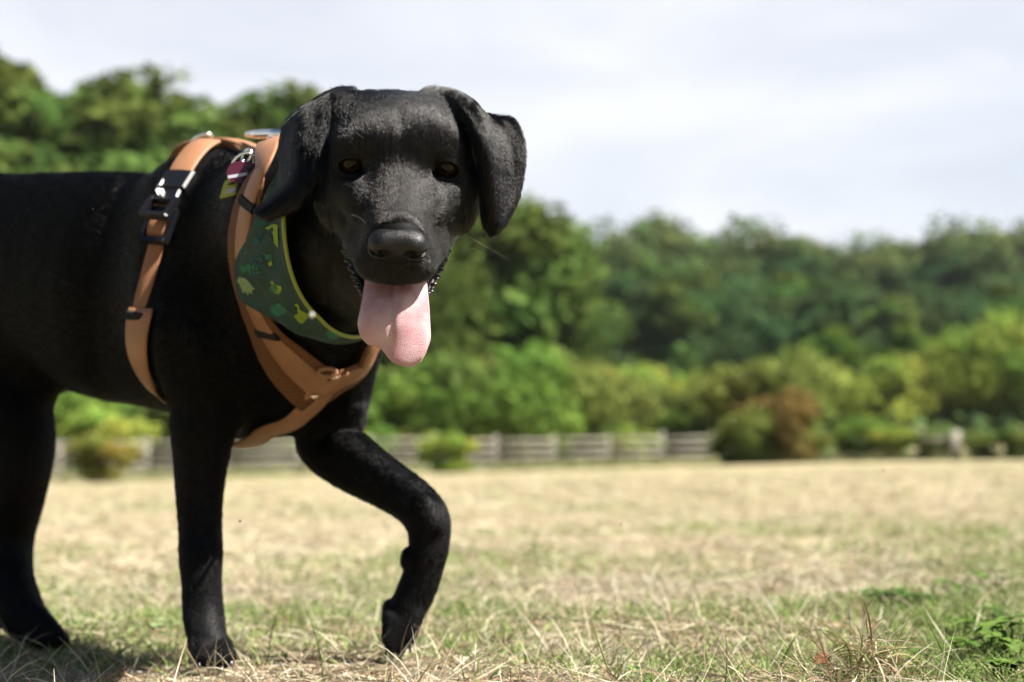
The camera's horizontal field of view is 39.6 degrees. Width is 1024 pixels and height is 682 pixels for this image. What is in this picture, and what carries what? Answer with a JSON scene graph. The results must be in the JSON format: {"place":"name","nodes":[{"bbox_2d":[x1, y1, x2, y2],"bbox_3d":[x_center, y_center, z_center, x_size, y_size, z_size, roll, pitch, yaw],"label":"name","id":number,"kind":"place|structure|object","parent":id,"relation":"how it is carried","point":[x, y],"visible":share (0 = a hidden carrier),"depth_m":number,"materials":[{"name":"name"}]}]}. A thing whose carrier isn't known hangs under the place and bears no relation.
{"place":"outdoors","nodes":[
{"label":"outdoors","id":0,"kind":"place"},
{"bbox_2d":[0,0,1023,256],"label":"sky","id":1,"kind":"structure","parent":0,"point":[825,119],"materials":[{"name":"white"}]},
{"bbox_2d":[0,423,1023,681],"bbox_3d":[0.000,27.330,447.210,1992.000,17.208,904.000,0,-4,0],"label":"ground","id":2,"kind":"structure","parent":0,"point":[615,475],"depth_m":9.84,"materials":[{"name":"beige plant"}]},
{"bbox_2d":[0,138,68,172],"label":"tree","id":3,"kind":"object","parent":2,"relation":"on","point":[14,145],"depth_m":60.83,"materials":[{"name":"green plant"}]},
{"bbox_2d":[0,136,70,173],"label":"tree","id":4,"kind":"object","parent":2,"relation":"on","point":[16,159],"visible":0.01,"depth_m":60.77,"materials":[{"name":"green plant"}]},
{"bbox_2d":[0,54,102,162],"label":"tree","id":5,"kind":"object","parent":2,"relation":"on","point":[29,104],"visible":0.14,"depth_m":62.77,"materials":[{"name":"green plant"}]},
{"bbox_2d":[0,131,150,172],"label":"tree","id":6,"kind":"object","parent":2,"relation":"on","point":[39,136],"visible":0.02,"depth_m":61.93,"materials":[{"name":"green plant"}]},
{"bbox_2d":[14,135,161,172],"bbox_3d":[-16.582,-1.123,63.176,18.536,15.249,17.496,-4,-6,42],"label":"tree","id":7,"kind":"object","parent":2,"relation":"on","point":[85,152],"depth_m":60.33,"materials":[{"name":"green plant"}]},
{"bbox_2d":[52,391,142,472],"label":"bush","id":8,"kind":"object","parent":2,"relation":"on","point":[68,405],"visible":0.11,"depth_m":50.24,"materials":[{"name":"green plant"}]},
{"bbox_2d":[65,431,144,482],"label":"bush","id":9,"kind":"object","parent":2,"relation":"on","point":[91,450],"visible":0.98,"depth_m":37.47,"materials":[{"name":"green plant"}]},
{"bbox_2d":[59,403,162,480],"bbox_3d":[-13.174,3.407,46.023,3.428,2.825,2.884,-2,-5,21],"label":"bush","id":10,"kind":"object","parent":2,"relation":"on","point":[110,424],"visible":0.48,"depth_m":45.20,"materials":[{"name":"green plant"}]},
{"bbox_2d":[102,405,172,479],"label":"bush","id":11,"kind":"object","parent":2,"relation":"on","point":[162,458],"visible":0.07,"depth_m":52.35,"materials":[{"name":"green plant"}]},
{"bbox_2d":[36,61,254,468],"bbox_3d":[-19.730,-3.618,67.598,17.204,20.558,18.168,-2,-5,28],"label":"tree","id":12,"kind":"object","parent":2,"relation":"on","point":[124,109],"visible":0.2,"depth_m":63.05,"materials":[{"name":"green plant"}]},
{"bbox_2d":[128,618,173,630],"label":"leafy weed","id":13,"kind":"object","parent":2,"relation":"on","point":[157,623],"visible":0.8,"depth_m":1.79,"materials":[{"name":"green plant"}]},
{"bbox_2d":[137,406,246,472],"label":"bush","id":14,"kind":"object","parent":2,"relation":"on","point":[155,413],"visible":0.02,"depth_m":51.80,"materials":[{"name":"green plant"}]},
{"bbox_2d":[200,97,262,152],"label":"tree","id":15,"kind":"object","parent":2,"relation":"on","point":[229,124],"visible":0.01,"depth_m":66.41,"materials":[{"name":"green plant"}]},
{"bbox_2d":[229,436,296,474],"bbox_3d":[-8.969,3.402,51.869,4.775,3.517,5.349,0,-4,-4],"label":"rail fence","id":16,"kind":"object","parent":2,"relation":"on","point":[269,455],"visible":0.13,"depth_m":51.04,"materials":[{"name":"grey wood"}]},
{"bbox_2d":[0,84,527,670],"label":"dog","id":17,"kind":"object","parent":2,"relation":"on","point":[380,200],"visible":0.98,"depth_m":1.45},
{"bbox_2d":[125,129,379,448],"bbox_3d":[-0.275,-0.063,1.502,0.360,0.353,0.233,-4,-6,44],"label":"dog harness","id":18,"kind":"object","parent":17,"relation":"attached to","point":[308,386],"visible":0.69,"depth_m":1.45,"materials":[{"name":"brown leather"}]},
{"bbox_2d":[220,179,237,198],"bbox_3d":[-0.269,-0.148,1.371,0.024,0.022,0.008,0,-4,0],"label":"dog tag","id":19,"kind":"object","parent":18,"relation":"attached to","point":[228,188],"visible":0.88,"depth_m":1.37,"materials":[{"name":"yellow plastic"}]},
{"bbox_2d":[227,161,254,183],"bbox_3d":[-0.259,-0.162,1.366,0.030,0.023,0.008,0,-4,0],"label":"dog tag","id":20,"kind":"object","parent":18,"relation":"hanging from","point":[236,172],"visible":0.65,"depth_m":1.37,"materials":[{"name":"red metal"}]},
{"bbox_2d":[231,151,254,163],"bbox_3d":[-0.260,-0.171,1.377,0.025,0.024,0.014,0,-4,0],"label":"split ring","id":21,"kind":"object","parent":18,"relation":"attached to","point":[241,154],"visible":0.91,"depth_m":1.37,"materials":[{"name":"silver metal"}]},
{"bbox_2d":[241,148,252,161],"bbox_3d":[-0.257,-0.179,1.377,0.013,0.017,0.010,0,-4,0],"label":"split ring","id":22,"kind":"object","parent":21,"relation":"attached to","point":[250,156],"visible":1,"depth_m":1.38,"materials":[{"name":"silver metal"}]},
{"bbox_2d":[234,168,361,343],"bbox_3d":[-0.206,-0.106,1.366,0.117,0.216,0.268,-2,-5,19],"label":"scarf","id":23,"kind":"object","parent":17,"relation":"on","point":[266,282],"visible":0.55,"depth_m":1.29,"materials":[{"name":"green fabric"}]},
{"bbox_2d":[225,78,321,143],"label":"tree","id":24,"kind":"object","parent":2,"relation":"on","point":[272,105],"visible":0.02,"depth_m":67.03,"materials":[{"name":"green plant"}]},
{"bbox_2d":[307,613,323,680],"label":"grass stalk","id":25,"kind":"object","parent":2,"relation":"on","point":[319,651],"depth_m":1.35,"materials":[{"name":"beige plant"}]},
{"bbox_2d":[238,84,480,262],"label":"tree","id":26,"kind":"object","parent":2,"relation":"on","point":[291,98],"visible":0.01,"depth_m":66.58,"materials":[{"name":"green plant"}]},
{"bbox_2d":[51,431,713,482],"bbox_3d":[-5.830,3.886,46.585,33.203,2.024,0.233,3,-5,-34],"label":"rail fence","id":27,"kind":"object","parent":2,"relation":"on","point":[60,454],"visible":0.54,"depth_m":49.81,"materials":[{"name":"grey wood"}]},
{"bbox_2d":[364,424,400,451],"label":"bush","id":28,"kind":"object","parent":2,"relation":"on","point":[379,433],"visible":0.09,"depth_m":51.56,"materials":[{"name":"green plant"}]},
{"bbox_2d":[396,419,451,471],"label":"bush","id":29,"kind":"object","parent":2,"relation":"on","point":[406,443],"visible":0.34,"depth_m":53.14,"materials":[{"name":"green plant"}]},
{"bbox_2d":[365,353,511,456],"bbox_3d":[-4.033,2.873,54.990,7.001,5.157,7.843,2,-5,-20],"label":"bush","id":30,"kind":"object","parent":2,"relation":"on","point":[403,393],"visible":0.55,"depth_m":53.09,"materials":[{"name":"green plant"}]},
{"bbox_2d":[379,235,510,372],"bbox_3d":[-8.598,-0.720,60.934,16.745,13.776,15.806,3,-5,-32],"label":"tree","id":31,"kind":"object","parent":2,"relation":"on","point":[451,297],"visible":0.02,"depth_m":58.47,"materials":[{"name":"green plant"}]},
{"bbox_2d":[414,431,481,473],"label":"bush","id":32,"kind":"object","parent":2,"relation":"on","point":[456,448],"visible":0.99,"depth_m":42.93,"materials":[{"name":"green plant"}]},
{"bbox_2d":[427,414,503,464],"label":"bush","id":33,"kind":"object","parent":2,"relation":"on","point":[485,452],"visible":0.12,"depth_m":54.46,"materials":[{"name":"green plant"}]},
{"bbox_2d":[430,213,505,361],"bbox_3d":[-5.696,-1.637,65.749,11.521,15.939,11.635,-3,-5,30],"label":"tree","id":34,"kind":"object","parent":2,"relation":"on","point":[478,269],"visible":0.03,"depth_m":62.89,"materials":[{"name":"green plant"}]},
{"bbox_2d":[374,329,563,465],"bbox_3d":[-2.893,2.542,58.074,9.882,6.497,8.820,-1,-4,11],"label":"bush","id":35,"kind":"object","parent":2,"relation":"on","point":[451,371],"visible":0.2,"depth_m":54.46,"materials":[{"name":"green plant"}]},
{"bbox_2d":[430,336,594,469],"bbox_3d":[-0.809,2.700,56.957,7.878,5.802,8.825,-2,-5,20],"label":"bush","id":36,"kind":"object","parent":2,"relation":"on","point":[536,384],"visible":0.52,"depth_m":55.23,"materials":[{"name":"green plant"}]},
{"bbox_2d":[503,449,537,464],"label":"bush","id":37,"kind":"object","parent":2,"relation":"on","point":[520,459],"visible":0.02,"depth_m":61.19,"materials":[{"name":"green plant"}]},
{"bbox_2d":[436,200,614,346],"bbox_3d":[-1.784,-1.774,67.697,13.399,16.010,14.149,-2,-5,21],"label":"tree","id":38,"kind":"object","parent":2,"relation":"on","point":[520,242],"visible":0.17,"depth_m":63.97,"materials":[{"name":"green plant"}]},
{"bbox_2d":[453,189,597,358],"bbox_3d":[-1.607,-0.903,67.673,11.619,13.883,12.269,-1,-4,10],"label":"tree","id":39,"kind":"object","parent":2,"relation":"on","point":[544,275],"visible":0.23,"depth_m":63.74,"materials":[{"name":"green plant"}]},
{"bbox_2d":[534,418,588,464],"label":"bush","id":40,"kind":"object","parent":2,"relation":"on","point":[549,451],"visible":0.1,"depth_m":59.03,"materials":[{"name":"green plant"}]},
{"bbox_2d":[486,276,639,377],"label":"tree","id":41,"kind":"object","parent":2,"relation":"on","point":[594,323],"visible":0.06,"depth_m":70.10,"materials":[{"name":"green plant"}]},
{"bbox_2d":[135,351,1023,464],"bbox_3d":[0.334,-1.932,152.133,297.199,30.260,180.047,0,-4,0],"label":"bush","id":42,"kind":"object","parent":2,"relation":"on","point":[979,419],"visible":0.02,"depth_m":68.29,"materials":[{"name":"green plant"}]},
{"bbox_2d":[511,339,665,463],"bbox_3d":[1.942,2.869,62.055,9.382,6.168,8.374,-1,-4,9],"label":"bush","id":43,"kind":"object","parent":2,"relation":"on","point":[596,388],"visible":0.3,"depth_m":59.60,"materials":[{"name":"green plant"}]},
{"bbox_2d":[560,275,630,362],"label":"tree","id":44,"kind":"object","parent":2,"relation":"on","point":[614,343],"visible":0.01,"depth_m":99.79,"materials":[{"name":"green plant"}]},
{"bbox_2d":[572,415,636,463],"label":"bush","id":45,"kind":"object","parent":2,"relation":"on","point":[597,450],"visible":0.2,"depth_m":60.74,"materials":[{"name":"green plant"}]},
{"bbox_2d":[587,266,668,373],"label":"tree","id":46,"kind":"object","parent":2,"relation":"on","point":[629,293],"visible":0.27,"depth_m":104.69,"materials":[{"name":"green plant"}]},
{"bbox_2d":[582,215,677,281],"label":"tree","id":47,"kind":"object","parent":2,"relation":"on","point":[624,251],"visible":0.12,"depth_m":149.38,"materials":[{"name":"green plant"}]},
{"bbox_2d":[601,422,668,460],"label":"bush","id":48,"kind":"object","parent":2,"relation":"on","point":[629,431],"visible":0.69,"depth_m":60.12,"materials":[{"name":"green plant"}]},
{"bbox_2d":[614,360,673,390],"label":"bush","id":49,"kind":"object","parent":2,"relation":"on","point":[646,369],"visible":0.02,"depth_m":69.19,"materials":[{"name":"green plant"}]},
{"bbox_2d":[617,253,672,311],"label":"tree","id":50,"kind":"object","parent":2,"relation":"on","point":[645,266],"visible":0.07,"depth_m":129.84,"materials":[{"name":"green plant"}]},
{"bbox_2d":[615,372,716,459],"bbox_3d":[6.816,3.571,65.978,6.753,4.440,6.028,1,-4,-11],"label":"bush","id":51,"kind":"object","parent":2,"relation":"on","point":[684,404],"visible":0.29,"depth_m":63.90,"materials":[{"name":"green plant"}]},
{"bbox_2d":[614,280,723,378],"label":"tree","id":52,"kind":"object","parent":2,"relation":"on","point":[664,301],"visible":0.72,"depth_m":99.73,"materials":[{"name":"green plant"}]},
{"bbox_2d":[626,208,716,290],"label":"tree","id":53,"kind":"object","parent":2,"relation":"on","point":[675,238],"visible":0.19,"depth_m":153.13,"materials":[{"name":"green plant"}]},
{"bbox_2d":[641,411,724,462],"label":"bush","id":54,"kind":"object","parent":2,"relation":"on","point":[686,426],"visible":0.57,"depth_m":62.82,"materials":[{"name":"green plant"}]},
{"bbox_2d":[661,366,731,455],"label":"bush","id":55,"kind":"object","parent":2,"relation":"on","point":[675,383],"visible":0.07,"depth_m":67.63,"materials":[{"name":"green plant"}]},
{"bbox_2d":[666,260,727,297],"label":"tree","id":56,"kind":"object","parent":2,"relation":"on","point":[692,277],"visible":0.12,"depth_m":130.51,"materials":[{"name":"green plant"}]},
{"bbox_2d":[640,271,805,374],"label":"tree","id":57,"kind":"object","parent":2,"relation":"on","point":[749,326],"visible":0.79,"depth_m":100.12,"materials":[{"name":"green plant"}]},
{"bbox_2d":[660,213,787,268],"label":"tree","id":58,"kind":"object","parent":2,"relation":"on","point":[725,245],"visible":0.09,"depth_m":161.60,"materials":[{"name":"green plant"}]},
{"bbox_2d":[704,430,744,465],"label":"bush","id":59,"kind":"object","parent":2,"relation":"on","point":[720,443],"visible":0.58,"depth_m":51.48,"materials":[{"name":"green plant"}]},
{"bbox_2d":[718,402,784,464],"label":"bush","id":60,"kind":"object","parent":2,"relation":"on","point":[747,432],"visible":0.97,"depth_m":49.56,"materials":[{"name":"green plant"}]},
{"bbox_2d":[686,342,852,453],"bbox_3d":[11.410,2.966,61.444,7.222,5.953,6.077,-4,-6,40],"label":"bush","id":61,"kind":"object","parent":2,"relation":"on","point":[722,395],"visible":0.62,"depth_m":60.28,"materials":[{"name":"green plant"}]},
{"bbox_2d":[716,225,836,285],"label":"tree","id":62,"kind":"object","parent":2,"relation":"on","point":[748,265],"visible":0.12,"depth_m":157.32,"materials":[{"name":"green plant"}]},
{"bbox_2d":[731,383,823,463],"bbox_3d":[9.654,3.102,50.576,2.988,3.219,3.550,2,-5,-23],"label":"bush","id":63,"kind":"object","parent":2,"relation":"on","point":[799,409],"visible":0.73,"depth_m":49.81,"materials":[{"name":"brown plant"}]},
{"bbox_2d":[753,269,814,354],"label":"tree","id":64,"kind":"object","parent":2,"relation":"on","point":[794,287],"visible":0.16,"depth_m":104.30,"materials":[{"name":"green plant"}]},
{"bbox_2d":[757,243,822,301],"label":"tree","id":65,"kind":"object","parent":2,"relation":"on","point":[787,259],"visible":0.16,"depth_m":130.79,"materials":[{"name":"green plant"}]},
{"bbox_2d":[798,429,836,462],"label":"bush","id":66,"kind":"object","parent":2,"relation":"on","point":[821,442],"visible":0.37,"depth_m":51.50,"materials":[{"name":"green plant"}]},
{"bbox_2d":[799,234,844,260],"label":"tree","id":67,"kind":"object","parent":2,"relation":"on","point":[833,250],"visible":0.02,"depth_m":163.35,"materials":[{"name":"green plant"}]},
{"bbox_2d":[772,269,892,378],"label":"tree","id":68,"kind":"object","parent":2,"relation":"on","point":[836,301],"visible":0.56,"depth_m":101.22,"materials":[{"name":"green plant"}]},
{"bbox_2d":[795,324,872,421],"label":"tree","id":69,"kind":"object","parent":2,"relation":"on","point":[833,343],"visible":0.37,"depth_m":77.60,"materials":[{"name":"green plant"}]},
{"bbox_2d":[791,256,895,336],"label":"tree","id":70,"kind":"object","parent":2,"relation":"on","point":[875,297],"visible":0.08,"depth_m":122.52,"materials":[{"name":"green plant"}]},
{"bbox_2d":[829,414,888,461],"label":"bush","id":71,"kind":"object","parent":2,"relation":"on","point":[849,432],"visible":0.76,"depth_m":53.47,"materials":[{"name":"green plant"}]},
{"bbox_2d":[802,228,917,291],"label":"tree","id":72,"kind":"object","parent":2,"relation":"on","point":[866,256],"visible":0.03,"depth_m":150.28,"materials":[{"name":"green plant"}]},
{"bbox_2d":[748,597,1005,681],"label":"hay tuft","id":73,"kind":"object","parent":2,"relation":"on","point":[878,655],"visible":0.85,"depth_m":1.22,"materials":[{"name":"beige plant"}]},
{"bbox_2d":[814,652,829,663],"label":"dried leaf","id":74,"kind":"object","parent":73,"relation":"on","point":[819,658],"visible":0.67,"depth_m":1.24,"materials":[{"name":"brown plant"}]},
{"bbox_2d":[861,588,908,605],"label":"leafy weed","id":75,"kind":"object","parent":2,"relation":"on","point":[864,591],"visible":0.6,"depth_m":1.94,"materials":[{"name":"green plant"}]},
{"bbox_2d":[823,350,952,430],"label":"bush","id":76,"kind":"object","parent":2,"relation":"on","point":[885,388],"visible":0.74,"depth_m":69.82,"materials":[{"name":"green plant"}]},
{"bbox_2d":[865,422,917,461],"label":"bush","id":77,"kind":"object","parent":2,"relation":"on","point":[894,439],"visible":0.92,"depth_m":52.58,"materials":[{"name":"green plant"}]},
{"bbox_2d":[870,233,919,263],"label":"tree","id":78,"kind":"object","parent":2,"relation":"on","point":[898,244],"visible":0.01,"depth_m":165.45,"materials":[{"name":"green plant"}]},
{"bbox_2d":[852,294,941,371],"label":"tree","id":79,"kind":"object","parent":2,"relation":"on","point":[896,310],"visible":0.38,"depth_m":101.69,"materials":[{"name":"green plant"}]},
{"bbox_2d":[865,262,941,314],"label":"tree","id":80,"kind":"object","parent":2,"relation":"on","point":[888,279],"visible":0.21,"depth_m":125.28,"materials":[{"name":"green plant"}]},
{"bbox_2d":[874,587,936,606],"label":"leafy weed","id":81,"kind":"object","parent":2,"relation":"on","point":[900,591],"visible":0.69,"depth_m":1.91,"materials":[{"name":"green plant"}]},
{"bbox_2d":[871,323,946,427],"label":"tree","id":82,"kind":"object","parent":2,"relation":"on","point":[907,339],"visible":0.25,"depth_m":83.38,"materials":[{"name":"green plant"}]},
{"bbox_2d":[884,647,944,667],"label":"leafy weed","id":83,"kind":"object","parent":2,"relation":"on","point":[913,651],"visible":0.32,"depth_m":1.36,"materials":[{"name":"green plant"}]},
{"bbox_2d":[893,232,960,266],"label":"tree","id":84,"kind":"object","parent":2,"relation":"on","point":[913,255],"visible":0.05,"depth_m":153.34,"materials":[{"name":"green plant"}]},
{"bbox_2d":[907,428,950,460],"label":"bush","id":85,"kind":"object","parent":2,"relation":"on","point":[924,446],"visible":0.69,"depth_m":51.64,"materials":[{"name":"green plant"}]},
{"bbox_2d":[921,611,949,666],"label":"grass stalk","id":86,"kind":"object","parent":2,"relation":"on","point":[937,641],"depth_m":1.33,"materials":[{"name":"green plant"}]},
{"bbox_2d":[919,431,960,460],"bbox_3d":[15.011,3.779,49.852,1.392,1.250,0.311,0,-4,0],"label":"gate post","id":87,"kind":"object","parent":2,"relation":"on","point":[954,438],"visible":0.89,"depth_m":49.74,"materials":[{"name":"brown wood"}]},
{"bbox_2d":[908,250,972,304],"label":"tree","id":88,"kind":"object","parent":2,"relation":"on","point":[943,270],"visible":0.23,"depth_m":131.93,"materials":[{"name":"green plant"}]},
{"bbox_2d":[883,284,1013,346],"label":"tree","id":89,"kind":"object","parent":2,"relation":"on","point":[952,312],"visible":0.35,"depth_m":100.11,"materials":[{"name":"green plant"}]},
{"bbox_2d":[934,579,978,598],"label":"leafy weed","id":90,"kind":"object","parent":2,"relation":"on","point":[954,587],"visible":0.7,"depth_m":2.03,"materials":[{"name":"green plant"}]},
{"bbox_2d":[898,212,1023,282],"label":"tree","id":91,"kind":"object","parent":2,"relation":"on","point":[969,239],"visible":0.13,"depth_m":151.69,"materials":[{"name":"green plant"}]},
{"bbox_2d":[944,618,981,633],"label":"leafy weed","id":92,"kind":"object","parent":2,"relation":"on","point":[957,620],"visible":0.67,"depth_m":1.58,"materials":[{"name":"green plant"}]},
{"bbox_2d":[946,663,984,680],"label":"leafy weed","id":93,"kind":"object","parent":2,"relation":"on","point":[974,667],"visible":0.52,"depth_m":1.26,"materials":[{"name":"green plant"}]},
{"bbox_2d":[911,305,1023,432],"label":"tree","id":94,"kind":"object","parent":2,"relation":"on","point":[992,355],"visible":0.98,"depth_m":70.66,"materials":[{"name":"green plant"}]},
{"bbox_2d":[916,360,1023,431],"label":"bush","id":95,"kind":"object","parent":2,"relation":"on","point":[967,412],"visible":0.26,"depth_m":71.80,"materials":[{"name":"green plant"}]},
{"bbox_2d":[933,623,1023,662],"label":"leafy weed","id":96,"kind":"object","parent":2,"relation":"on","point":[1007,641],"visible":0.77,"depth_m":1.39,"materials":[{"name":"green plant"}]},
{"bbox_2d":[959,430,1001,460],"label":"bush","id":97,"kind":"object","parent":2,"relation":"on","point":[976,445],"visible":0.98,"depth_m":49.42,"materials":[{"name":"green plant"}]},
{"bbox_2d":[947,237,1023,309],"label":"tree","id":98,"kind":"object","parent":2,"relation":"on","point":[990,268],"visible":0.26,"depth_m":131.91,"materials":[{"name":"green plant"}]},
{"bbox_2d":[957,569,1023,592],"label":"leafy weed","id":99,"kind":"object","parent":2,"relation":"on","point":[981,574],"visible":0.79,"depth_m":2.10,"materials":[{"name":"green plant"}]},
{"bbox_2d":[973,605,1007,619],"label":"leafy weed","id":100,"kind":"object","parent":2,"relation":"on","point":[998,612],"visible":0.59,"depth_m":1.69,"materials":[{"name":"green plant"}]},
{"bbox_2d":[963,613,1023,653],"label":"leafy weed","id":101,"kind":"object","parent":2,"relation":"on","point":[988,623],"visible":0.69,"depth_m":1.43,"materials":[{"name":"green plant"}]},
{"bbox_2d":[977,656,1023,680],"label":"leafy weed","id":102,"kind":"object","parent":2,"relation":"on","point":[999,662],"visible":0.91,"depth_m":1.26,"materials":[{"name":"green plant"}]},
{"bbox_2d":[980,283,1023,328],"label":"tree","id":103,"kind":"object","parent":2,"relation":"on","point":[1004,297],"visible":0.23,"depth_m":100.32,"materials":[{"name":"green plant"}]},
{"bbox_2d":[981,218,1023,267],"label":"tree","id":104,"kind":"object","parent":2,"relation":"on","point":[1016,239],"visible":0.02,"depth_m":157.97,"materials":[{"name":"green plant"}]},
{"bbox_2d":[995,426,1023,459],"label":"bush","id":105,"kind":"object","parent":2,"relation":"on","point":[1011,439],"visible":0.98,"depth_m":48.68,"materials":[{"name":"green plant"}]},
{"bbox_2d":[50,447,1007,482],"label":"long grass","id":106,"kind":"structure","parent":0,"point":[478,467],"depth_m":51.00,"materials":[{"name":"plant"}]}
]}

